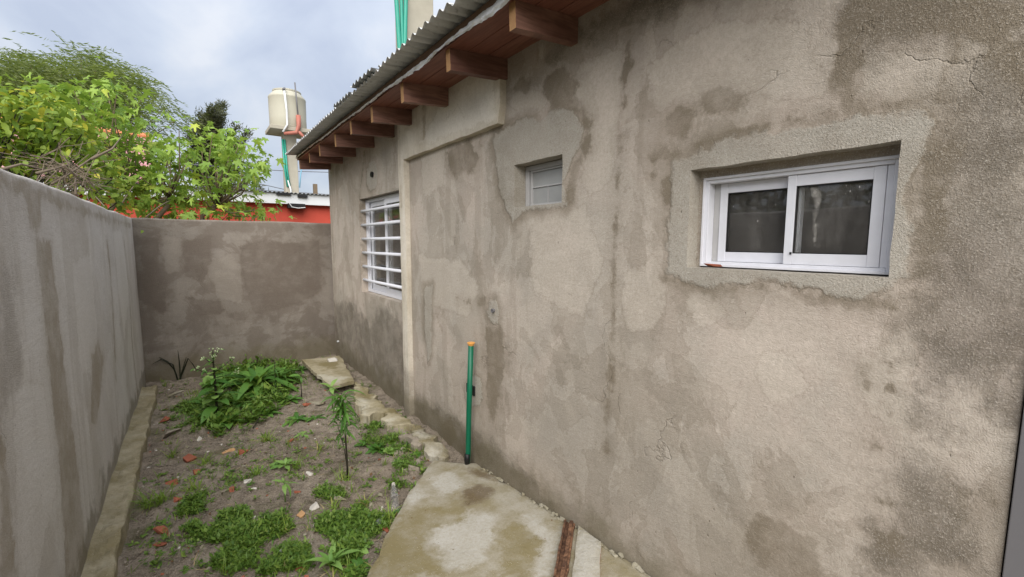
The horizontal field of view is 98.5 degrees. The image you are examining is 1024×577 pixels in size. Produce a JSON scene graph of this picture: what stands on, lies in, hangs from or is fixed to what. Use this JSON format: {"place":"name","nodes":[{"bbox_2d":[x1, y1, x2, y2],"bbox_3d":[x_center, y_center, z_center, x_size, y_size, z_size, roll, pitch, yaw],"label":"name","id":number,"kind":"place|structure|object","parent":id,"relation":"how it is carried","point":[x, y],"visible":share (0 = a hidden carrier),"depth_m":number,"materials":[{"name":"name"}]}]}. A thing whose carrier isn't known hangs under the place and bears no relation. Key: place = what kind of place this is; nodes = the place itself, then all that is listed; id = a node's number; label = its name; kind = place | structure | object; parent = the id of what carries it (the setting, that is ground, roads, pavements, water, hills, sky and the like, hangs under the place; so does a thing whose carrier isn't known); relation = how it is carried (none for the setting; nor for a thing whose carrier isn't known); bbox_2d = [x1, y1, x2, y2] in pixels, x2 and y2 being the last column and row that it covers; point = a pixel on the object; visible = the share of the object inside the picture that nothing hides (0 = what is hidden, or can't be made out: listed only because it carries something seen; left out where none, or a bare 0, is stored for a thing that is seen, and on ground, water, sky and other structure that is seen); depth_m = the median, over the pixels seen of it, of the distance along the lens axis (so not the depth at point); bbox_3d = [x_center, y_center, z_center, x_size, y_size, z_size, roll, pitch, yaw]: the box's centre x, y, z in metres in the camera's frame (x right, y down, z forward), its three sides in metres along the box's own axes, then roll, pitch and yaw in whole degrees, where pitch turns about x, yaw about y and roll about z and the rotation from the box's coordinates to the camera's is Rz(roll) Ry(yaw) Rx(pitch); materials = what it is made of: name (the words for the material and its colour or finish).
{"place":"outdoors","nodes":[
{"label":"outdoors","id":0,"kind":"place"},
{"bbox_2d":[39,177,330,222],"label":"neighbour house","id":1,"kind":"structure","parent":0,"point":[308,208],"depth_m":8.83,"materials":[{"name":"red paint"}]},
{"bbox_2d":[0,0,454,194],"label":"sky","id":2,"kind":"structure","parent":0,"point":[235,51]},
{"bbox_2d":[156,183,328,194],"bbox_3d":[-17.361,-2.700,9.403,50.085,0.291,0.024,-4,7,-36],"label":"overhead cable","id":3,"kind":"object","parent":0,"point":[263,190],"visible":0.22,"depth_m":15.70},
{"bbox_2d":[178,163,327,172],"bbox_3d":[-13.910,-4.059,11.778,40.129,1.164,0.024,-4,7,-36],"label":"overhead cable","id":4,"kind":"object","parent":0,"point":[272,170],"visible":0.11,"depth_m":15.84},
{"bbox_2d":[265,82,310,192],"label":"tank tower","id":5,"kind":"structure","parent":0,"point":[288,135],"depth_m":10.49,"materials":[{"name":"concrete"}]},
{"bbox_2d":[268,87,306,128],"bbox_3d":[-5.348,-4.251,10.524,0.816,0.908,0.864,-4,7,-36],"label":"water tank","id":6,"kind":"object","parent":5,"relation":"on","point":[277,109],"visible":0.81,"depth_m":10.21,"materials":[{"name":"beige plastic"}]},
{"bbox_2d":[117,355,464,576],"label":"soil","id":7,"kind":"structure","parent":0,"point":[220,502],"depth_m":3.08,"materials":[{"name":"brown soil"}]},
{"bbox_2d":[121,480,184,516],"bbox_3d":[-2.215,1.275,2.697,0.333,0.148,0.316,3,7,28],"label":"grass tuft","id":8,"kind":"object","parent":7,"relation":"on","point":[145,504],"visible":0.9,"depth_m":2.69,"materials":[{"name":"green plant"}]},
{"bbox_2d":[152,542,166,546],"bbox_3d":[-1.867,1.362,2.340,0.061,0.026,0.046,-16,21,-41],"label":"brick fragment","id":9,"kind":"object","parent":7,"relation":"on","point":[161,544],"visible":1,"depth_m":2.33,"materials":[{"name":"red brick"}]},
{"bbox_2d":[153,525,167,535],"bbox_3d":[-1.935,1.349,2.430,0.067,0.044,0.093,6,13,-46],"label":"brick fragment","id":10,"kind":"object","parent":7,"relation":"on","point":[158,529],"visible":0.59,"depth_m":2.43,"materials":[{"name":"red brick"}]},
{"bbox_2d":[160,416,169,422],"bbox_3d":[-3.101,1.176,3.939,0.057,0.037,0.079,11,20,-3],"label":"brick fragment","id":11,"kind":"object","parent":7,"relation":"on","point":[166,418],"visible":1,"depth_m":3.93,"materials":[{"name":"red brick"}]},
{"bbox_2d":[153,440,183,465],"bbox_3d":[-2.533,1.211,3.268,0.198,0.113,0.238,5,8,37],"label":"grass tuft","id":12,"kind":"object","parent":7,"relation":"on","point":[171,454],"visible":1,"depth_m":3.28,"materials":[{"name":"green plant"}]},
{"bbox_2d":[165,479,177,484],"bbox_3d":[-2.279,1.310,2.954,0.098,0.049,0.058,-10,1,3],"label":"brick fragment","id":13,"kind":"object","parent":7,"relation":"on","point":[170,482],"visible":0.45,"depth_m":2.95,"materials":[{"name":"red brick"}]},
{"bbox_2d":[163,428,181,438],"bbox_3d":[-2.814,1.199,3.654,0.070,0.055,0.147,-4,0,16],"label":"stone","id":14,"kind":"object","parent":7,"relation":"on","point":[168,433],"visible":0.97,"depth_m":3.63,"materials":[{"name":"grey stone"}]},
{"bbox_2d":[153,353,196,379],"bbox_3d":[-3.930,0.906,5.109,0.439,0.384,0.082,-3,7,-29],"label":"strap leaf plant","id":15,"kind":"object","parent":7,"relation":"on","point":[180,371],"visible":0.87,"depth_m":5.12,"materials":[{"name":"plant"}]},
{"bbox_2d":[167,390,183,397],"bbox_3d":[-3.524,1.101,4.608,0.047,0.031,0.187,1,6,6],"label":"pale stick","id":16,"kind":"object","parent":7,"relation":"on","point":[173,394],"visible":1,"depth_m":4.61,"materials":[{"name":"wood"}]},
{"bbox_2d":[173,474,204,493],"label":"grass tuft","id":17,"kind":"object","parent":7,"relation":"on","point":[192,487],"visible":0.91,"depth_m":2.85,"materials":[{"name":"green plant"}]},
{"bbox_2d":[183,454,196,462],"bbox_3d":[-2.381,1.259,3.248,0.087,0.043,0.065,12,11,20],"label":"brick fragment","id":18,"kind":"object","parent":7,"relation":"on","point":[187,458],"visible":0.9,"depth_m":3.24,"materials":[{"name":"red brick"}]},
{"bbox_2d":[184,388,203,397],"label":"grass tuft","id":19,"kind":"object","parent":7,"relation":"on","point":[192,393],"visible":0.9,"depth_m":4.62,"materials":[{"name":"green plant"}]},
{"bbox_2d":[186,397,209,406],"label":"weed clump","id":20,"kind":"object","parent":7,"relation":"on","point":[199,401],"visible":0.22,"depth_m":4.33,"materials":[{"name":"green plant"}]},
{"bbox_2d":[187,449,217,466],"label":"grass tuft","id":21,"kind":"object","parent":7,"relation":"on","point":[208,457],"visible":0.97,"depth_m":3.20,"materials":[{"name":"green plant"}]},
{"bbox_2d":[199,375,233,387],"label":"weed clump","id":22,"kind":"object","parent":7,"relation":"on","point":[206,379],"visible":0.3,"depth_m":4.80,"materials":[{"name":"green plant"}]},
{"bbox_2d":[190,347,242,422],"bbox_3d":[-2.647,0.860,3.933,0.413,0.670,0.393,-4,7,-36],"label":"flowering weed","id":23,"kind":"object","parent":7,"relation":"on","point":[214,407],"visible":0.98,"depth_m":3.93,"materials":[{"name":"green plant"}]},
{"bbox_2d":[205,413,245,428],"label":"weed clump","id":24,"kind":"object","parent":7,"relation":"on","point":[227,425],"visible":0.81,"depth_m":3.82,"materials":[{"name":"green plant"}]},
{"bbox_2d":[208,370,244,385],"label":"weed clump","id":25,"kind":"object","parent":7,"relation":"on","point":[226,372],"visible":0.24,"depth_m":4.91,"materials":[{"name":"green plant"}]},
{"bbox_2d":[222,448,234,453],"bbox_3d":[-2.166,1.243,3.372,0.090,0.036,0.063,4,2,7],"label":"brick fragment","id":26,"kind":"object","parent":7,"relation":"on","point":[230,450],"visible":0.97,"depth_m":3.38,"materials":[{"name":"brick"}]},
{"bbox_2d":[224,393,260,406],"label":"weed clump","id":27,"kind":"object","parent":7,"relation":"on","point":[234,396],"visible":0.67,"depth_m":4.31,"materials":[{"name":"green plant"}]},
{"bbox_2d":[229,363,257,370],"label":"weed clump","id":28,"kind":"object","parent":7,"relation":"on","point":[245,366],"visible":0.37,"depth_m":5.40,"materials":[{"name":"green plant"}]},
{"bbox_2d":[238,449,248,454],"bbox_3d":[-2.052,1.247,3.361,0.076,0.038,0.050,5,4,-4],"label":"brick fragment","id":29,"kind":"object","parent":7,"relation":"on","point":[241,451],"visible":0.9,"depth_m":3.35,"materials":[{"name":"red brick"}]},
{"bbox_2d":[243,479,251,483],"bbox_3d":[-1.750,1.275,2.919,0.048,0.021,0.081,-4,-1,-28],"label":"rubble chip","id":30,"kind":"object","parent":7,"relation":"on","point":[246,481],"visible":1,"depth_m":2.90,"materials":[{"name":"white stone"}]},
{"bbox_2d":[237,407,263,423],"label":"grass tuft","id":31,"kind":"object","parent":7,"relation":"on","point":[248,414],"visible":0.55,"depth_m":3.93,"materials":[{"name":"green plant"}]},
{"bbox_2d":[246,464,260,474],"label":"grass tuft","id":32,"kind":"object","parent":7,"relation":"on","point":[257,472],"visible":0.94,"depth_m":3.05,"materials":[{"name":"green plant"}]},
{"bbox_2d":[207,363,300,398],"bbox_3d":[-2.755,1.038,4.799,1.004,0.369,0.880,3,7,29],"label":"dock plant","id":33,"kind":"object","parent":7,"relation":"on","point":[251,373],"visible":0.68,"depth_m":4.72,"materials":[{"name":"green plant"}]},
{"bbox_2d":[239,395,273,408],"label":"weed clump","id":34,"kind":"object","parent":7,"relation":"on","point":[251,399],"visible":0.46,"depth_m":4.29,"materials":[{"name":"green plant"}]},
{"bbox_2d":[248,426,277,443],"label":"grass tuft","id":35,"kind":"object","parent":7,"relation":"on","point":[267,438],"visible":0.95,"depth_m":3.59,"materials":[{"name":"green plant"}]},
{"bbox_2d":[252,407,282,416],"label":"weed clump","id":36,"kind":"object","parent":7,"relation":"on","point":[269,413],"visible":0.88,"depth_m":4.06,"materials":[{"name":"green plant"}]},
{"bbox_2d":[265,534,279,544],"bbox_3d":[-1.293,1.357,2.384,0.078,0.038,0.090,2,6,17],"label":"weed rosette","id":37,"kind":"object","parent":7,"relation":"on","point":[273,538],"visible":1,"depth_m":2.38,"materials":[{"name":"green plant"}]},
{"bbox_2d":[268,363,279,387],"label":"upright weed","id":38,"kind":"object","parent":7,"relation":"on","point":[275,375],"visible":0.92,"depth_m":4.65,"materials":[{"name":"green plant"}]},
{"bbox_2d":[141,384,421,561],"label":"leaf litter","id":39,"kind":"object","parent":7,"relation":"on","point":[313,468],"visible":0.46,"depth_m":3.13,"materials":[{"name":"brown plant"}]},
{"bbox_2d":[261,512,304,541],"bbox_3d":[-1.284,1.294,2.438,0.254,0.116,0.256,-4,7,-36],"label":"grass tuft","id":40,"kind":"object","parent":7,"relation":"on","point":[281,526],"visible":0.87,"depth_m":2.44,"materials":[{"name":"green plant"}]},
{"bbox_2d":[270,458,296,469],"bbox_3d":[-1.597,1.237,3.106,0.194,0.042,0.164,-4,7,-36],"label":"weed rosette","id":41,"kind":"object","parent":7,"relation":"on","point":[284,462],"visible":0.94,"depth_m":3.11,"materials":[{"name":"green plant"}]},
{"bbox_2d":[272,477,297,501],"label":"star weed","id":42,"kind":"object","parent":7,"relation":"on","point":[285,486],"visible":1,"depth_m":2.68,"materials":[{"name":"green plant"}]},
{"bbox_2d":[264,366,306,381],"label":"weed clump","id":43,"kind":"object","parent":7,"relation":"on","point":[282,375],"visible":0.37,"depth_m":5.04,"materials":[{"name":"green plant"}]},
{"bbox_2d":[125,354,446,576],"bbox_3d":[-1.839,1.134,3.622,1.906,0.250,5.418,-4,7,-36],"label":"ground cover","id":44,"kind":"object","parent":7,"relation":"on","point":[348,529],"visible":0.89,"depth_m":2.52,"materials":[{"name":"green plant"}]},
{"bbox_2d":[283,394,303,402],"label":"broad leaf weed","id":45,"kind":"object","parent":7,"relation":"on","point":[292,398],"visible":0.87,"depth_m":4.44,"materials":[{"name":"green plant"}]},
{"bbox_2d":[281,412,311,426],"bbox_3d":[-1.952,1.214,3.974,0.297,0.123,0.312,4,7,31],"label":"plantain","id":46,"kind":"object","parent":7,"relation":"on","point":[297,417],"visible":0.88,"depth_m":3.99,"materials":[{"name":"green plant"}]},
{"bbox_2d":[286,458,309,471],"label":"grass tuft","id":47,"kind":"object","parent":7,"relation":"on","point":[296,467],"visible":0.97,"depth_m":3.09,"materials":[{"name":"green plant"}]},
{"bbox_2d":[289,374,306,396],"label":"seedling","id":48,"kind":"object","parent":7,"relation":"on","point":[296,376],"visible":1,"depth_m":4.45,"materials":[{"name":"green plant"}]},
{"bbox_2d":[296,510,304,517],"bbox_3d":[-1.239,1.329,2.590,0.055,0.027,0.042,7,28,39],"label":"brick fragment","id":49,"kind":"object","parent":7,"relation":"on","point":[301,514],"visible":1,"depth_m":2.58,"materials":[{"name":"orange brick"}]},
{"bbox_2d":[297,365,307,372],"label":"weed clump","id":50,"kind":"object","parent":7,"relation":"on","point":[302,368],"visible":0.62,"depth_m":5.51,"materials":[{"name":"green plant"}]},
{"bbox_2d":[294,431,310,437],"bbox_3d":[-1.746,1.220,3.677,0.139,0.039,0.125,0,6,-6],"label":"weed rosette","id":51,"kind":"object","parent":7,"relation":"on","point":[302,432],"visible":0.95,"depth_m":3.68,"materials":[{"name":"green plant"}]},
{"bbox_2d":[309,502,319,510],"bbox_3d":[-1.204,1.323,2.655,0.078,0.037,0.052,-24,10,-29],"label":"rubble chip","id":52,"kind":"object","parent":7,"relation":"on","point":[315,506],"visible":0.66,"depth_m":2.65,"materials":[{"name":"white stone"}]},
{"bbox_2d":[306,414,326,421],"bbox_3d":[-1.776,1.206,4.005,0.207,0.094,0.192,-4,7,-36],"label":"plantain","id":53,"kind":"object","parent":7,"relation":"on","point":[312,417],"visible":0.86,"depth_m":4.01,"materials":[{"name":"green plant"}]},
{"bbox_2d":[309,401,324,404],"bbox_3d":[-1.930,1.129,4.358,0.178,0.039,0.103,-1,-13,0],"label":"rubble chip","id":54,"kind":"object","parent":7,"relation":"on","point":[317,402],"visible":0.9,"depth_m":4.34,"materials":[{"name":"concrete"}]},
{"bbox_2d":[306,435,327,453],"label":"grass tuft","id":55,"kind":"object","parent":7,"relation":"on","point":[319,445],"visible":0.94,"depth_m":3.45,"materials":[{"name":"green plant"}]},
{"bbox_2d":[319,379,340,407],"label":"leaf weed","id":56,"kind":"object","parent":7,"relation":"on","point":[332,384],"visible":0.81,"depth_m":4.22,"materials":[{"name":"green plant"}]},
{"bbox_2d":[305,542,361,569],"bbox_3d":[-0.893,1.350,2.197,0.226,0.061,0.198,3,7,22],"label":"leafy tuft","id":57,"kind":"object","parent":7,"relation":"on","point":[324,559],"visible":1,"depth_m":2.21,"materials":[{"name":"green plant"}]},
{"bbox_2d":[323,494,347,511],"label":"grass tuft","id":58,"kind":"object","parent":7,"relation":"on","point":[333,506],"visible":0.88,"depth_m":2.66,"materials":[{"name":"green plant"}]},
{"bbox_2d":[334,494,345,500],"bbox_3d":[-1.075,1.312,2.751,0.083,0.026,0.055,18,0,-10],"label":"rubble chip","id":59,"kind":"object","parent":7,"relation":"on","point":[336,498],"visible":0.9,"depth_m":2.74,"materials":[{"name":"concrete"}]},
{"bbox_2d":[324,553,356,576],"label":"grass tuft","id":60,"kind":"object","parent":7,"relation":"on","point":[342,571],"visible":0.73,"depth_m":2.15,"materials":[{"name":"green plant"}]},
{"bbox_2d":[321,387,364,477],"bbox_3d":[-1.139,0.971,2.973,0.295,0.660,0.289,-4,7,-36],"label":"sapling","id":61,"kind":"object","parent":7,"relation":"on","point":[342,405],"visible":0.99,"depth_m":2.95,"materials":[{"name":"green plant"}]},
{"bbox_2d":[333,462,361,481],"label":"grass tuft","id":62,"kind":"object","parent":7,"relation":"on","point":[345,476],"visible":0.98,"depth_m":3.00,"materials":[{"name":"green plant"}]},
{"bbox_2d":[343,557,369,575],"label":"broad leaf weed","id":63,"kind":"object","parent":7,"relation":"on","point":[359,560],"visible":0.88,"depth_m":2.19,"materials":[{"name":"green plant"}]},
{"bbox_2d":[354,440,369,446],"bbox_3d":[-1.181,1.235,3.488,0.173,0.056,0.132,-1,6,-7],"label":"weed rosette","id":64,"kind":"object","parent":7,"relation":"on","point":[362,442],"visible":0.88,"depth_m":3.48,"materials":[{"name":"green plant"}]},
{"bbox_2d":[358,541,373,553],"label":"broad leaf weed","id":65,"kind":"object","parent":7,"relation":"on","point":[364,550],"visible":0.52,"depth_m":2.29,"materials":[{"name":"green plant"}]},
{"bbox_2d":[352,490,381,507],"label":"grass tuft","id":66,"kind":"object","parent":7,"relation":"on","point":[365,499],"visible":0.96,"depth_m":2.69,"materials":[{"name":"green plant"}]},
{"bbox_2d":[354,381,388,426],"bbox_3d":[-1.445,1.102,4.316,0.250,0.125,1.070,-3,7,-29],"label":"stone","id":67,"kind":"object","parent":7,"relation":"on","point":[369,408],"visible":0.94,"depth_m":4.09,"materials":[{"name":"beige stone"}]},
{"bbox_2d":[365,443,383,453],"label":"broad leaf weed","id":68,"kind":"object","parent":7,"relation":"on","point":[373,449],"visible":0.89,"depth_m":3.40,"materials":[{"name":"green plant"}]},
{"bbox_2d":[369,498,401,522],"bbox_3d":[-0.721,1.268,2.522,0.191,0.125,0.212,2,6,18],"label":"grass tuft","id":69,"kind":"object","parent":7,"relation":"on","point":[391,513],"visible":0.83,"depth_m":2.54,"materials":[{"name":"green plant"}]},
{"bbox_2d":[382,447,397,453],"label":"round leaf weed","id":70,"kind":"object","parent":7,"relation":"on","point":[391,449],"visible":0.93,"depth_m":3.35,"materials":[{"name":"green plant"}]},
{"bbox_2d":[390,482,399,511],"bbox_3d":[-0.732,1.287,2.747,0.050,0.063,0.329,-2,6,-17],"label":"plastic bottle","id":71,"kind":"object","parent":7,"relation":"on","point":[394,497],"visible":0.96,"depth_m":2.68,"materials":[{"name":"plastic"}]},
{"bbox_2d":[381,407,414,430],"bbox_3d":[-1.045,1.167,3.870,0.208,0.112,0.567,-4,7,-36],"label":"concrete edging","id":72,"kind":"object","parent":7,"relation":"on","point":[391,418],"visible":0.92,"depth_m":3.78,"materials":[{"name":"beige concrete"}]},
{"bbox_2d":[394,447,405,455],"bbox_3d":[-0.845,1.240,3.340,0.076,0.062,0.120,-8,6,9],"label":"stone","id":73,"kind":"object","parent":7,"relation":"on","point":[397,451],"visible":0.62,"depth_m":3.31,"materials":[{"name":"beige stone"}]},
{"bbox_2d":[389,428,421,451],"bbox_3d":[-0.871,1.200,3.602,0.156,0.113,0.611,-5,8,-42],"label":"concrete rubble","id":74,"kind":"object","parent":7,"relation":"on","point":[413,441],"visible":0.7,"depth_m":3.48,"materials":[{"name":"beige concrete"}]},
{"bbox_2d":[408,465,418,470],"bbox_3d":[-0.692,1.270,3.112,0.088,0.041,0.038,13,3,-1],"label":"stone","id":75,"kind":"object","parent":7,"relation":"on","point":[415,468],"visible":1,"depth_m":3.10,"materials":[{"name":"beige stone"}]},
{"bbox_2d":[410,451,420,456],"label":"broad leaf weed","id":76,"kind":"object","parent":7,"relation":"on","point":[417,452],"visible":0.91,"depth_m":3.31,"materials":[{"name":"green plant"}]},
{"bbox_2d":[410,425,435,439],"bbox_3d":[-0.739,1.190,3.558,0.173,0.114,0.327,-4,7,-36],"label":"concrete rubble","id":77,"kind":"object","parent":7,"relation":"on","point":[416,430],"visible":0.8,"depth_m":3.49,"materials":[{"name":"beige concrete"}]},
{"bbox_2d":[418,436,448,461],"bbox_3d":[-0.594,1.229,3.354,0.181,0.118,0.359,-4,7,-36],"label":"concrete rubble","id":78,"kind":"object","parent":7,"relation":"on","point":[435,449],"visible":0.81,"depth_m":3.29,"materials":[{"name":"beige concrete"}]},
{"bbox_2d":[285,0,1023,576],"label":"house","id":79,"kind":"structure","parent":7,"relation":"on","point":[549,208],"depth_m":1.65,"materials":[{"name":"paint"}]},
{"bbox_2d":[360,193,401,299],"bbox_3d":[-1.269,-0.425,4.481,0.119,1.021,1.345,-4,7,-36],"label":"barred window","id":80,"kind":"structure","parent":79,"relation":"in","point":[383,252],"depth_m":4.55,"materials":[{"name":"white metal"}]},
{"bbox_2d":[525,159,562,205],"bbox_3d":[0.214,-0.582,2.463,0.040,0.235,0.402,-4,7,-36],"label":"small window","id":81,"kind":"structure","parent":79,"relation":"in","point":[543,181],"depth_m":2.50,"materials":[{"name":"metal"}]},
{"bbox_2d":[704,263,722,266],"bbox_3d":[0.746,-0.086,1.636,0.021,0.010,0.072,2,6,-42],"label":"brick chip","id":82,"kind":"object","parent":79,"relation":"on","point":[715,265],"visible":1,"depth_m":1.62,"materials":[{"name":"orange brick"}]},
{"bbox_2d":[700,155,899,274],"bbox_3d":[0.939,-0.233,1.496,0.068,0.336,0.595,-4,7,-36],"label":"sliding window","id":83,"kind":"structure","parent":79,"relation":"in","point":[804,218],"depth_m":1.44,"materials":[{"name":"white metal"}]},
{"bbox_2d":[1002,410,1023,576],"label":"door","id":84,"kind":"structure","parent":79,"relation":"in","point":[1013,566],"depth_m":1.04,"materials":[{"name":"grey paint"}]},
{"bbox_2d":[394,0,432,48],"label":"concrete tower","id":85,"kind":"structure","parent":0,"point":[411,16],"depth_m":6.95,"materials":[{"name":"beige concrete"}]},
{"label":"ground","id":86,"kind":"structure","parent":0,"visible":0},
{"bbox_2d":[0,117,152,183],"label":"tiled house","id":87,"kind":"structure","parent":86,"relation":"on","point":[141,135],"depth_m":11.52,"materials":[{"name":"beige paint"}]},
{"bbox_2d":[0,76,154,232],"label":"shrub","id":88,"kind":"object","parent":86,"relation":"on","point":[35,130],"visible":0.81,"depth_m":3.78,"materials":[{"name":"green plant"}]},
{"bbox_2d":[0,168,157,576],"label":"boundary wall","id":89,"kind":"structure","parent":86,"relation":"on","point":[78,401],"depth_m":2.04,"materials":[{"name":"concrete"}]},
{"bbox_2d":[0,137,169,217],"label":"dead brush","id":90,"kind":"object","parent":89,"relation":"on","point":[72,170],"visible":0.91,"depth_m":3.21,"materials":[{"name":"plant"}]},
{"bbox_2d":[0,30,209,145],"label":"willow tree","id":91,"kind":"object","parent":86,"relation":"on","point":[55,74],"visible":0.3,"depth_m":15.14,"materials":[{"name":"green plant"}]},
{"bbox_2d":[0,56,296,220],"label":"fig tree","id":92,"kind":"object","parent":86,"relation":"on","point":[118,119],"visible":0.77,"depth_m":5.98,"materials":[{"name":"green plant"}]},
{"bbox_2d":[177,97,268,190],"bbox_3d":[-12.916,-4.535,19.883,3.361,8.195,2.336,-4,7,-36],"label":"conifer tree","id":93,"kind":"object","parent":86,"relation":"on","point":[215,115],"visible":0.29,"depth_m":19.20,"materials":[{"name":"green plant"}]},
{"bbox_2d":[132,218,335,382],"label":"boundary wall","id":94,"kind":"structure","parent":86,"relation":"on","point":[238,290],"depth_m":5.39,"materials":[{"name":"grey concrete"}]},
{"bbox_2d":[313,184,317,193],"bbox_3d":[-6.575,-1.681,14.905,0.120,3.625,0.120,-4,7,-36],"label":"wooden post","id":95,"kind":"object","parent":86,"relation":"on","point":[315,189],"visible":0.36,"depth_m":14.69,"materials":[{"name":"grey wood"}]},
{"bbox_2d":[367,461,649,576],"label":"concrete slab","id":96,"kind":"structure","parent":86,"relation":"on","point":[482,523],"depth_m":2.28,"materials":[{"name":"beige concrete"}]},
{"bbox_2d":[464,342,474,464],"bbox_3d":[-0.297,0.808,3.055,0.053,0.896,0.108,-5,8,-43],"label":"standpipe","id":97,"kind":"object","parent":96,"relation":"on","point":[467,456],"visible":1,"depth_m":3.04,"materials":[{"name":"green plastic"}]},
{"bbox_2d":[480,468,643,572],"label":"mortar droppings","id":98,"kind":"object","parent":96,"relation":"on","point":[620,554],"visible":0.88,"depth_m":2.38,"materials":[{"name":"concrete"}]},
{"bbox_2d":[553,519,574,576],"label":"wooden strip","id":99,"kind":"object","parent":96,"relation":"on","point":[561,569],"visible":1,"depth_m":2.08,"materials":[{"name":"brown wood"}]},
{"bbox_2d":[572,526,600,576],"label":"floor tile","id":100,"kind":"object","parent":96,"relation":"on","point":[587,555],"visible":1,"depth_m":2.05,"materials":[{"name":"concrete"}]},
{"bbox_3d":[-1.926,1.047,4.847,0.156,0.068,0.116,-4,7,-36],"label":"brick","id":101,"kind":"object","parent":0,"visible":0},
{"bbox_2d":[302,356,353,388],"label":"stone slab","id":102,"kind":"structure","parent":101,"relation":"on","point":[324,370],"depth_m":5.06,"materials":[{"name":"concrete"}]},
{"bbox_2d":[327,357,337,361],"bbox_3d":[-2.219,0.878,5.454,0.117,0.047,0.082,-4,7,-36],"label":"white stone","id":103,"kind":"object","parent":102,"relation":"on","point":[334,359],"visible":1,"depth_m":5.43,"materials":[{"name":"white stone"}]}
]}

